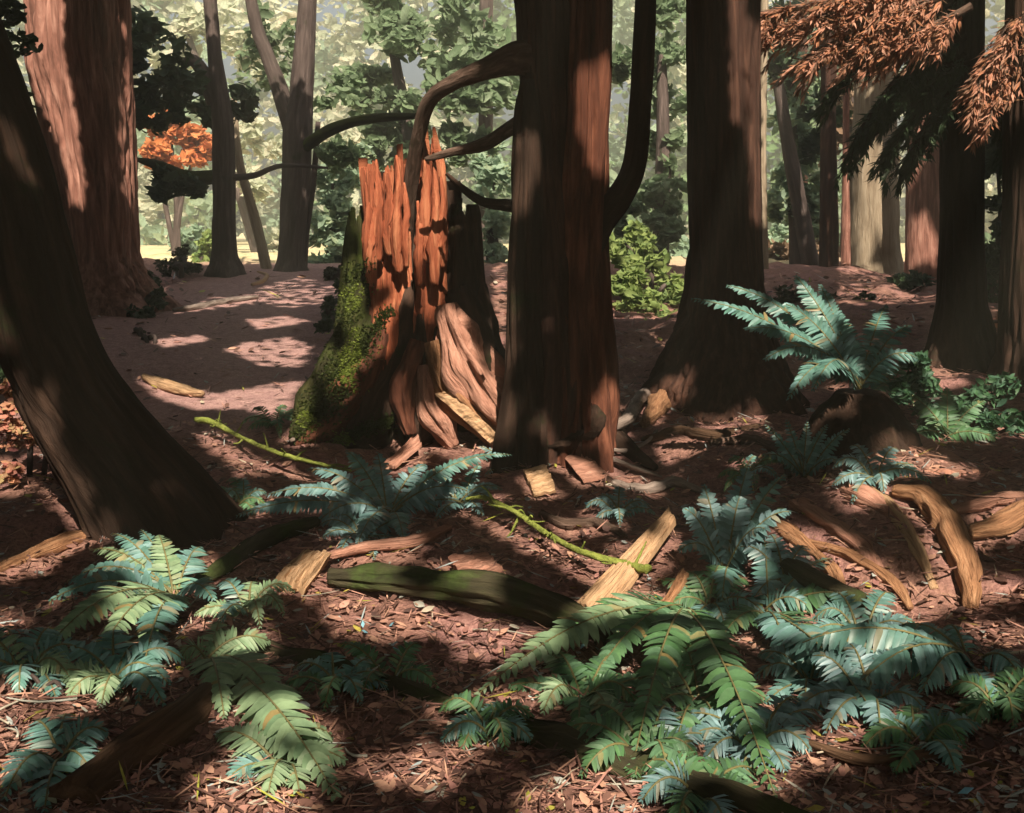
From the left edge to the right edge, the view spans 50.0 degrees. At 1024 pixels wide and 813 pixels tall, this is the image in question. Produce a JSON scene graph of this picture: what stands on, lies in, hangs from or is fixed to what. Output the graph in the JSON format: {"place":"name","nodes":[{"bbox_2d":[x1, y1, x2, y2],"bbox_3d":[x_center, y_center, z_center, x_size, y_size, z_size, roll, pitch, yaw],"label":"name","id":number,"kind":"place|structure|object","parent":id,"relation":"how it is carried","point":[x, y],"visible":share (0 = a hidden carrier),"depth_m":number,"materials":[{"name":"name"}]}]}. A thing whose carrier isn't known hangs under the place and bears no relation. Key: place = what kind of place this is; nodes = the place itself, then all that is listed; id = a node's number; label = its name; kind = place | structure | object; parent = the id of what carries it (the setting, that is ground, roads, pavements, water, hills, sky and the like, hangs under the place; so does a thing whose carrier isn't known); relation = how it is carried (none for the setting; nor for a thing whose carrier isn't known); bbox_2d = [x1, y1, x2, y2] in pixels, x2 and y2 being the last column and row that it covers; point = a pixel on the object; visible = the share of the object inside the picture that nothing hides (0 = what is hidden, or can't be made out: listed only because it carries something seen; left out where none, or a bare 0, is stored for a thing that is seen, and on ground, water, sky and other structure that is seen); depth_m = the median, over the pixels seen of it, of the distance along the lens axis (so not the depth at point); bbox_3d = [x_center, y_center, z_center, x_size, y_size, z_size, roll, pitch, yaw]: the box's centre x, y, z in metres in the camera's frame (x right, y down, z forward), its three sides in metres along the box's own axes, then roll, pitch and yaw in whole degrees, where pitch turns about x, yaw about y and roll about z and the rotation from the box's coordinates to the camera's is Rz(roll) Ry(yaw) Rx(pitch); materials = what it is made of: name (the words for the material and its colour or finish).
{"place":"outdoors","nodes":[
{"label":"outdoors","id":0,"kind":"place"},
{"bbox_2d":[4,0,999,232],"label":"sky","id":1,"kind":"structure","parent":0,"point":[412,73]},
{"bbox_2d":[0,233,1023,812],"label":"ground","id":2,"kind":"structure","parent":0,"point":[276,335],"depth_m":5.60,"materials":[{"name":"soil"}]},
{"bbox_2d":[0,0,43,383],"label":"tree","id":3,"kind":"object","parent":2,"relation":"on","point":[12,13],"visible":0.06,"depth_m":9.56,"materials":[{"name":"green plant"}]},
{"bbox_2d":[0,378,47,484],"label":"shrub","id":4,"kind":"object","parent":2,"relation":"on","point":[14,468],"visible":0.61,"depth_m":6.26,"materials":[{"name":"orange plant"}]},
{"bbox_2d":[0,530,85,571],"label":"exposed root","id":5,"kind":"object","parent":2,"relation":"on","point":[57,544],"visible":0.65,"depth_m":5.08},
{"bbox_2d":[0,625,89,699],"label":"fern","id":6,"kind":"object","parent":2,"relation":"on","point":[51,659],"visible":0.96,"depth_m":3.52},
{"bbox_2d":[0,713,108,812],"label":"fern","id":7,"kind":"object","parent":2,"relation":"on","point":[38,763],"visible":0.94,"depth_m":2.97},
{"bbox_2d":[23,0,182,316],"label":"tree","id":8,"kind":"object","parent":2,"relation":"on","point":[79,67],"visible":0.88,"depth_m":12.62,"materials":[{"name":"brown plant"}]},
{"bbox_2d":[46,629,184,708],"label":"fern","id":9,"kind":"object","parent":2,"relation":"on","point":[91,673],"visible":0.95,"depth_m":3.48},
{"bbox_2d":[0,16,248,554],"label":"tree","id":10,"kind":"object","parent":2,"relation":"on","point":[119,458],"visible":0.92,"depth_m":5.10,"materials":[{"name":"brown plant"}]},
{"bbox_2d":[43,529,217,704],"bbox_3d":[-1.388,0.761,4.049,0.637,0.234,1.621,-3,10,-21],"label":"fern","id":11,"kind":"object","parent":2,"relation":"on","point":[154,610],"visible":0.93,"depth_m":4.38,"materials":[{"name":"plant"}]},
{"bbox_2d":[44,678,234,810],"bbox_3d":[-0.993,0.953,3.135,0.222,0.205,0.856,3,10,18],"label":"fallen log","id":12,"kind":"object","parent":2,"relation":"on","point":[175,723],"visible":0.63,"depth_m":3.00,"materials":[{"name":"brown wood"}]},
{"bbox_2d":[124,270,168,318],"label":"shrub","id":13,"kind":"object","parent":2,"relation":"on","point":[154,297],"visible":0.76,"depth_m":12.87,"materials":[{"name":"green plant"}]},
{"bbox_2d":[141,373,204,396],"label":"fallen branch","id":14,"kind":"object","parent":2,"relation":"on","point":[166,384],"visible":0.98,"depth_m":9.01,"materials":[{"name":"beige wood"}]},
{"bbox_2d":[137,110,211,253],"bbox_3d":[-7.104,-4.731,23.517,1.748,3.338,1.174,0,9,0],"label":"tree","id":15,"kind":"object","parent":2,"relation":"on","point":[193,141],"visible":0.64,"depth_m":23.30,"materials":[{"name":"orange plant"}]},
{"bbox_2d":[153,244,203,277],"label":"shrub","id":16,"kind":"object","parent":2,"relation":"on","point":[180,265],"visible":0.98,"depth_m":16.33,"materials":[{"name":"green plant"}]},
{"bbox_2d":[167,222,204,255],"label":"shrub","id":17,"kind":"object","parent":2,"relation":"on","point":[192,233],"visible":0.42,"depth_m":26.60,"materials":[{"name":"green plant"}]},
{"bbox_2d":[190,228,211,262],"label":"shrub","id":18,"kind":"object","parent":2,"relation":"on","point":[204,245],"visible":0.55,"depth_m":21.69,"materials":[{"name":"green plant"}]},
{"bbox_2d":[172,295,258,311],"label":"fallen branch","id":19,"kind":"object","parent":2,"relation":"on","point":[203,305],"visible":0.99,"depth_m":13.47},
{"bbox_2d":[131,0,327,277],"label":"tree","id":20,"kind":"object","parent":2,"relation":"on","point":[217,110],"visible":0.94,"depth_m":16.10,"materials":[{"name":"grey plant"}]},
{"bbox_2d":[220,477,266,514],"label":"fern","id":21,"kind":"object","parent":2,"relation":"on","point":[245,499],"visible":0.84,"depth_m":5.76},
{"bbox_2d":[194,577,294,628],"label":"fern","id":22,"kind":"object","parent":2,"relation":"on","point":[253,604],"visible":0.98,"depth_m":4.24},
{"bbox_2d":[231,98,271,268],"bbox_3d":[-4.181,-3.554,17.677,0.585,2.940,0.181,0,9,0],"label":"sapling","id":23,"kind":"object","parent":2,"relation":"on","point":[259,235],"visible":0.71,"depth_m":17.68,"materials":[{"name":"brown plant"}]},
{"bbox_2d":[147,0,364,251],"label":"tree","id":24,"kind":"object","parent":2,"relation":"on","point":[189,23],"visible":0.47,"depth_m":28.52,"materials":[{"name":"green plant"}]},
{"bbox_2d":[191,516,320,583],"bbox_3d":[-1.155,0.642,5.112,0.133,0.125,1.009,3,10,18],"label":"fallen log","id":25,"kind":"object","parent":2,"relation":"on","point":[260,540],"visible":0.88,"depth_m":5.01,"materials":[{"name":"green wood"}]},
{"bbox_2d":[177,620,342,802],"bbox_3d":[-0.817,0.888,3.363,0.326,0.129,1.326,-4,10,-22],"label":"fern","id":26,"kind":"object","parent":2,"relation":"on","point":[270,698],"visible":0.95,"depth_m":3.30,"materials":[{"name":"plant"}]},
{"bbox_2d":[240,404,292,437],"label":"fern","id":27,"kind":"object","parent":2,"relation":"on","point":[264,420],"visible":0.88,"depth_m":7.84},
{"bbox_2d":[193,409,354,471],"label":"mossy twig","id":28,"kind":"object","parent":2,"relation":"on","point":[216,423],"visible":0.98,"depth_m":6.79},
{"bbox_2d":[215,718,347,796],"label":"fern","id":29,"kind":"object","parent":2,"relation":"on","point":[278,773],"visible":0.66,"depth_m":3.02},
{"bbox_2d":[272,548,331,597],"bbox_3d":[-0.887,0.692,4.674,0.148,0.104,0.482,0,9,3],"label":"wood slab","id":30,"kind":"object","parent":2,"relation":"on","point":[304,567],"depth_m":4.58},
{"bbox_2d":[304,121,320,266],"bbox_3d":[-3.236,-3.335,17.611,0.398,2.402,0.118,0,9,0],"label":"sapling","id":31,"kind":"object","parent":2,"relation":"on","point":[313,181],"visible":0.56,"depth_m":17.57,"materials":[{"name":"grey plant"}]},
{"bbox_2d":[229,0,415,271],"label":"tree","id":32,"kind":"object","parent":2,"relation":"on","point":[295,106],"visible":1,"depth_m":17.01,"materials":[{"name":"grey plant"}]},
{"bbox_2d":[313,277,339,333],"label":"shrub","id":33,"kind":"object","parent":2,"relation":"on","point":[326,322],"visible":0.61,"depth_m":12.28,"materials":[{"name":"green plant"}]},
{"bbox_2d":[285,652,388,711],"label":"fern","id":34,"kind":"object","parent":2,"relation":"on","point":[349,679],"visible":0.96,"depth_m":3.52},
{"bbox_2d":[308,140,374,263],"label":"shrub","id":35,"kind":"object","parent":2,"relation":"on","point":[328,231],"visible":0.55,"depth_m":19.61,"materials":[{"name":"green plant"}]},
{"bbox_2d":[319,505,414,560],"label":"fern","id":36,"kind":"object","parent":2,"relation":"on","point":[348,528],"visible":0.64,"depth_m":5.53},
{"bbox_2d":[236,450,511,543],"bbox_3d":[-0.687,0.473,5.579,1.373,0.321,1.060,0,9,0],"label":"fern","id":37,"kind":"object","parent":2,"relation":"on","point":[366,504],"visible":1,"depth_m":5.83,"materials":[{"name":"plant"}]},
{"bbox_2d":[339,641,438,690],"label":"fern","id":38,"kind":"object","parent":2,"relation":"on","point":[359,649],"visible":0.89,"depth_m":3.78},
{"bbox_2d":[329,524,451,560],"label":"fallen branch","id":39,"kind":"object","parent":2,"relation":"on","point":[411,541],"visible":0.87,"depth_m":5.05,"materials":[{"name":"brown wood"}]},
{"bbox_2d":[288,127,504,449],"bbox_3d":[-0.657,-0.822,7.660,1.563,2.213,1.136,2,9,10],"label":"broken stump","id":40,"kind":"object","parent":2,"relation":"on","point":[386,363],"visible":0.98,"depth_m":7.37,"materials":[{"name":"brown wood"}]},
{"bbox_2d":[435,390,494,443],"bbox_3d":[-0.298,0.067,7.230,0.462,0.347,0.079,4,10,24],"label":"wood slab","id":41,"kind":"object","parent":40,"relation":"on","point":[475,421],"depth_m":7.21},
{"bbox_2d":[384,434,421,468],"bbox_3d":[-0.668,0.287,7.221,0.164,0.164,0.467,4,10,25],"label":"wood slab","id":42,"kind":"object","parent":2,"relation":"on","point":[412,445],"depth_m":7.16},
{"bbox_2d":[341,0,519,172],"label":"tree","id":43,"kind":"object","parent":2,"relation":"on","point":[401,28],"visible":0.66,"depth_m":19.80,"materials":[{"name":"green plant"}]},
{"bbox_2d":[411,464,501,520],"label":"fern","id":44,"kind":"object","parent":2,"relation":"on","point":[451,500],"visible":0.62,"depth_m":6.05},
{"bbox_2d":[326,562,612,646],"bbox_3d":[-0.185,0.776,4.438,1.234,0.233,0.154,3,10,17],"label":"fallen log","id":45,"kind":"object","parent":2,"relation":"on","point":[488,591],"visible":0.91,"depth_m":4.38,"materials":[{"name":"green wood"}]},
{"bbox_2d":[448,552,502,571],"bbox_3d":[-0.164,0.697,4.858,0.173,0.082,0.400,-3,9,-16],"label":"wood slab","id":46,"kind":"object","parent":2,"relation":"on","point":[483,561],"depth_m":4.86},
{"bbox_2d":[438,689,534,750],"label":"fern","id":47,"kind":"object","parent":2,"relation":"on","point":[501,719],"visible":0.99,"depth_m":3.21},
{"bbox_2d":[469,140,511,263],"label":"shrub","id":48,"kind":"object","parent":2,"relation":"on","point":[486,169],"visible":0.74,"depth_m":18.63,"materials":[{"name":"green plant"}]},
{"bbox_2d":[1,0,1004,244],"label":"wood","id":49,"kind":"object","parent":2,"relation":"on","point":[347,48],"visible":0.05,"depth_m":51.08,"materials":[{"name":"green plant"}]},
{"bbox_2d":[241,638,810,812],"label":"fallen log","id":50,"kind":"object","parent":2,"relation":"on","point":[550,734],"visible":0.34,"depth_m":3.11,"materials":[{"name":"wood"}]},
{"bbox_2d":[404,0,658,485],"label":"tree","id":51,"kind":"object","parent":2,"relation":"on","point":[566,205],"visible":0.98,"depth_m":6.68,"materials":[{"name":"red plant"}]},
{"bbox_2d":[523,464,555,496],"bbox_3d":[0.161,0.436,6.483,0.148,0.141,0.265,-2,9,-14],"label":"wood slab","id":52,"kind":"object","parent":2,"relation":"on","point":[539,479],"depth_m":6.44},
{"bbox_2d":[465,486,651,573],"bbox_3d":[0.160,0.596,5.226,0.216,0.230,1.424,-7,11,-36],"label":"mossy twig","id":53,"kind":"object","parent":2,"relation":"on","point":[635,565],"visible":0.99,"depth_m":5.09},
{"bbox_2d":[508,650,655,725],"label":"fern","id":54,"kind":"object","parent":2,"relation":"on","point":[608,682],"visible":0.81,"depth_m":3.58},
{"bbox_2d":[538,509,627,538],"bbox_3d":[0.420,0.607,5.522,0.232,0.111,0.660,-7,11,-37],"label":"exposed root","id":55,"kind":"object","parent":2,"relation":"on","point":[571,523],"visible":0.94,"depth_m":5.64,"materials":[{"name":"brown plant"}]},
{"bbox_2d":[565,454,609,482],"bbox_3d":[0.446,0.325,6.780,0.230,0.182,0.522,-3,10,-18],"label":"wood slab","id":56,"kind":"object","parent":2,"relation":"on","point":[586,469],"depth_m":6.69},
{"bbox_2d":[585,486,654,526],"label":"fern","id":57,"kind":"object","parent":2,"relation":"on","point":[617,510],"visible":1,"depth_m":5.72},
{"bbox_2d":[474,589,777,797],"bbox_3d":[0.339,0.900,3.653,0.931,0.208,1.756,0,9,0],"label":"fern","id":58,"kind":"object","parent":2,"relation":"on","point":[660,620],"visible":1,"depth_m":3.75,"materials":[{"name":"plant"}]},
{"bbox_2d":[577,507,675,606],"bbox_3d":[0.524,0.660,4.820,0.161,0.281,0.864,5,10,29],"label":"wood slab","id":59,"kind":"object","parent":2,"relation":"on","point":[619,577],"depth_m":4.74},
{"bbox_2d":[566,700,704,778],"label":"fern","id":60,"kind":"object","parent":2,"relation":"on","point":[619,733],"visible":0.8,"depth_m":3.17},
{"bbox_2d":[609,219,683,316],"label":"shrub","id":61,"kind":"object","parent":2,"relation":"on","point":[629,281],"visible":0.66,"depth_m":14.01,"materials":[{"name":"green plant"}]},
{"bbox_2d":[612,0,687,264],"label":"tree","id":62,"kind":"object","parent":2,"relation":"on","point":[664,223],"visible":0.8,"depth_m":18.21,"materials":[{"name":"green plant"}]},
{"bbox_2d":[611,476,702,493],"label":"exposed root","id":63,"kind":"object","parent":2,"relation":"on","point":[655,487],"visible":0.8,"depth_m":6.45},
{"bbox_2d":[637,746,761,812],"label":"fern","id":64,"kind":"object","parent":2,"relation":"on","point":[659,764],"visible":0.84,"depth_m":2.83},
{"bbox_2d":[641,423,760,442],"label":"exposed root","id":65,"kind":"object","parent":2,"relation":"on","point":[699,434],"visible":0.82,"depth_m":7.24,"materials":[{"name":"brown plant"}]},
{"bbox_2d":[647,649,767,752],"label":"fern","id":66,"kind":"object","parent":2,"relation":"on","point":[682,697],"visible":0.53,"depth_m":3.57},
{"bbox_2d":[661,565,764,631],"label":"fern","id":67,"kind":"object","parent":2,"relation":"on","point":[689,597],"visible":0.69,"depth_m":4.49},
{"bbox_2d":[617,0,809,430],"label":"tree","id":68,"kind":"object","parent":2,"relation":"on","point":[711,365],"visible":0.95,"depth_m":8.32,"materials":[{"name":"red plant"}]},
{"bbox_2d":[677,465,790,600],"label":"fern","id":69,"kind":"object","parent":2,"relation":"on","point":[721,541],"visible":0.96,"depth_m":4.77,"materials":[{"name":"plant"}]},
{"bbox_2d":[717,454,783,490],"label":"fern","id":70,"kind":"object","parent":2,"relation":"on","point":[758,465],"visible":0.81,"depth_m":6.24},
{"bbox_2d":[709,434,791,478],"bbox_3d":[1.527,0.288,6.579,0.286,0.094,1.074,-2,9,-13],"label":"exposed root","id":71,"kind":"object","parent":2,"relation":"on","point":[769,446],"visible":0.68,"depth_m":6.97,"materials":[{"name":"brown plant"}]},
{"bbox_2d":[690,694,826,776],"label":"fern","id":72,"kind":"object","parent":2,"relation":"on","point":[713,730],"visible":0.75,"depth_m":3.21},
{"bbox_2d":[760,0,768,268],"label":"tree","id":73,"kind":"object","parent":2,"relation":"on","point":[764,4],"visible":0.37,"depth_m":17.04,"materials":[{"name":"brown plant"}]},
{"bbox_2d":[738,534,814,599],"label":"fern","id":74,"kind":"object","parent":2,"relation":"on","point":[761,586],"visible":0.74,"depth_m":4.58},
{"bbox_2d":[712,522,867,607],"bbox_3d":[1.127,0.651,4.657,0.121,0.131,0.988,-4,10,-24],"label":"fallen log","id":75,"kind":"object","parent":2,"relation":"on","point":[804,574],"visible":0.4,"depth_m":4.39,"materials":[{"name":"brown wood"}]},
{"bbox_2d":[767,51,841,263],"bbox_3d":[5.084,-4.328,19.569,1.628,3.886,1.095,0,9,0],"label":"tree","id":76,"kind":"object","parent":2,"relation":"on","point":[778,197],"visible":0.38,"depth_m":19.45,"materials":[{"name":"green plant"}]},
{"bbox_2d":[761,420,849,477],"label":"fern","id":77,"kind":"object","parent":2,"relation":"on","point":[804,460],"visible":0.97,"depth_m":5.99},
{"bbox_2d":[771,520,845,583],"bbox_3d":[1.304,0.640,4.709,0.136,0.171,0.714,-2,9,-10],"label":"exposed root","id":78,"kind":"object","parent":2,"relation":"on","point":[795,536],"visible":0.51,"depth_m":4.77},
{"bbox_2d":[721,540,898,750],"bbox_3d":[1.020,0.809,3.898,0.593,0.224,1.686,3,9,15],"label":"fern","id":79,"kind":"object","parent":2,"relation":"on","point":[785,628],"visible":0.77,"depth_m":4.19,"materials":[{"name":"plant"}]},
{"bbox_2d":[767,0,852,265],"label":"tree","id":80,"kind":"object","parent":2,"relation":"on","point":[808,145],"visible":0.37,"depth_m":18.54,"materials":[{"name":"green plant"}]},
{"bbox_2d":[754,640,875,705],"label":"fern","id":81,"kind":"object","parent":2,"relation":"on","point":[780,662],"visible":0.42,"depth_m":3.77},
{"bbox_2d":[818,27,838,266],"bbox_3d":[5.032,-5.900,17.081,0.687,9.385,0.464,0,9,0],"label":"tree","id":82,"kind":"object","parent":2,"relation":"on","point":[829,236],"visible":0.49,"depth_m":17.37,"materials":[{"name":"red plant"}]},
{"bbox_2d":[768,83,900,260],"bbox_3d":[6.129,-4.526,21.006,1.540,3.903,2.556,-7,11,-36],"label":"tree","id":83,"kind":"object","parent":2,"relation":"on","point":[781,250],"visible":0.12,"depth_m":21.30,"materials":[{"name":"green plant"}]},
{"bbox_2d":[788,497,883,583],"bbox_3d":[1.432,0.581,4.806,0.110,0.224,0.682,-3,10,-19],"label":"exposed root","id":84,"kind":"object","parent":2,"relation":"on","point":[852,538],"visible":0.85,"depth_m":4.77,"materials":[{"name":"brown wood"}]},
{"bbox_2d":[840,28,850,265],"bbox_3d":[5.009,-5.841,16.290,0.525,9.405,0.216,0,9,0],"label":"tree","id":85,"kind":"object","parent":2,"relation":"on","point":[845,237],"visible":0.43,"depth_m":16.68,"materials":[{"name":"brown plant"}]},
{"bbox_2d":[790,388,922,471],"bbox_3d":[2.003,0.336,6.334,1.315,0.850,1.432,0,9,0],"label":"rotten stump","id":86,"kind":"object","parent":2,"relation":"on","point":[874,421],"visible":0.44,"depth_m":6.10,"materials":[{"name":"brown wood"}]},
{"bbox_2d":[691,275,917,400],"bbox_3d":[1.745,-0.427,6.248,1.269,0.628,0.859,-6,11,-34],"label":"fern","id":87,"kind":"object","parent":86,"relation":"on","point":[844,356],"visible":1,"depth_m":6.17,"materials":[{"name":"plant"}]},
{"bbox_2d":[808,479,907,529],"bbox_3d":[1.579,0.427,5.212,0.186,0.242,1.168,-1,9,-5],"label":"exposed root","id":88,"kind":"object","parent":2,"relation":"on","point":[868,495],"visible":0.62,"depth_m":4.89,"materials":[{"name":"brown wood"}]},
{"bbox_2d":[796,642,925,746],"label":"fern","id":89,"kind":"object","parent":2,"relation":"on","point":[839,699],"visible":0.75,"depth_m":3.36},
{"bbox_2d":[809,539,913,610],"bbox_3d":[1.467,0.686,4.579,0.104,0.161,0.577,-5,10,-30],"label":"exposed root","id":90,"kind":"object","parent":2,"relation":"on","point":[893,581],"visible":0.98,"depth_m":4.54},
{"bbox_2d":[812,589,914,644],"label":"fern","id":91,"kind":"object","parent":2,"relation":"on","point":[843,618],"visible":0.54,"depth_m":4.10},
{"bbox_2d":[850,23,903,274],"bbox_3d":[5.817,-5.832,16.743,1.270,9.220,1.328,0,9,0],"label":"tree","id":92,"kind":"object","parent":2,"relation":"on","point":[875,230],"visible":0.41,"depth_m":16.92,"materials":[{"name":"brown plant"}]},
{"bbox_2d":[831,444,931,503],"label":"fern","id":93,"kind":"object","parent":2,"relation":"on","point":[883,474],"visible":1,"depth_m":5.07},
{"bbox_2d":[760,0,1023,374],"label":"tree","id":94,"kind":"object","parent":2,"relation":"on","point":[952,81],"visible":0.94,"depth_m":9.45,"materials":[{"name":"brown plant"}]},
{"bbox_2d":[866,482,938,589],"bbox_3d":[1.685,0.543,4.742,0.118,0.302,0.700,-1,9,-8],"label":"exposed root","id":95,"kind":"object","parent":2,"relation":"on","point":[916,547],"visible":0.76,"depth_m":4.58,"materials":[{"name":"beige wood"}]},
{"bbox_2d":[807,740,1008,776],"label":"fallen branch","id":96,"kind":"object","parent":2,"relation":"on","point":[857,759],"visible":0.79,"depth_m":2.98,"materials":[{"name":"brown wood"}]},
{"bbox_2d":[798,621,1023,695],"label":"fern","id":97,"kind":"object","parent":2,"relation":"on","point":[942,652],"visible":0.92,"depth_m":3.57,"materials":[{"name":"plant"}]},
{"bbox_2d":[861,703,981,774],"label":"fern","id":98,"kind":"object","parent":2,"relation":"on","point":[940,733],"visible":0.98,"depth_m":3.08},
{"bbox_2d":[904,0,941,282],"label":"tree","id":99,"kind":"object","parent":2,"relation":"on","point":[922,200],"visible":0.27,"depth_m":16.07,"materials":[{"name":"brown plant"}]},
{"bbox_2d":[891,434,978,477],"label":"wood slab","id":100,"kind":"structure","parent":2,"relation":"on","point":[929,444],"depth_m":5.83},
{"bbox_2d":[891,484,982,610],"bbox_3d":[1.830,0.570,4.619,0.196,0.370,0.732,-1,9,-6],"label":"exposed root","id":101,"kind":"object","parent":2,"relation":"on","point":[948,525],"visible":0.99,"depth_m":4.54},
{"bbox_2d":[886,136,1001,301],"bbox_3d":[5.604,-2.019,13.913,1.718,2.853,2.271,3,10,21],"label":"shrub","id":102,"kind":"object","parent":2,"relation":"on","point":[913,279],"visible":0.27,"depth_m":13.25,"materials":[{"name":"green plant"}]},
{"bbox_2d":[908,388,997,442],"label":"fern","id":103,"kind":"object","parent":2,"relation":"on","point":[947,403],"visible":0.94,"depth_m":7.68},
{"bbox_2d":[887,350,1023,440],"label":"shrub","id":104,"kind":"object","parent":2,"relation":"on","point":[920,380],"visible":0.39,"depth_m":8.20,"materials":[{"name":"green plant"}]},
{"bbox_2d":[945,665,1023,733],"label":"fern","id":105,"kind":"object","parent":2,"relation":"on","point":[978,703],"visible":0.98,"depth_m":3.33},
{"bbox_2d":[953,491,1023,513],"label":"exposed root","id":106,"kind":"object","parent":2,"relation":"on","point":[979,504],"visible":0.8,"depth_m":4.82,"materials":[{"name":"brown wood"}]},
{"bbox_2d":[966,499,1023,539],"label":"exposed root","id":107,"kind":"object","parent":2,"relation":"on","point":[1006,520],"visible":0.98,"depth_m":4.67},
{"bbox_2d":[986,0,1023,392],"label":"tree","id":108,"kind":"object","parent":2,"relation":"on","point":[1008,356],"visible":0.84,"depth_m":8.89,"materials":[{"name":"brown plant"}]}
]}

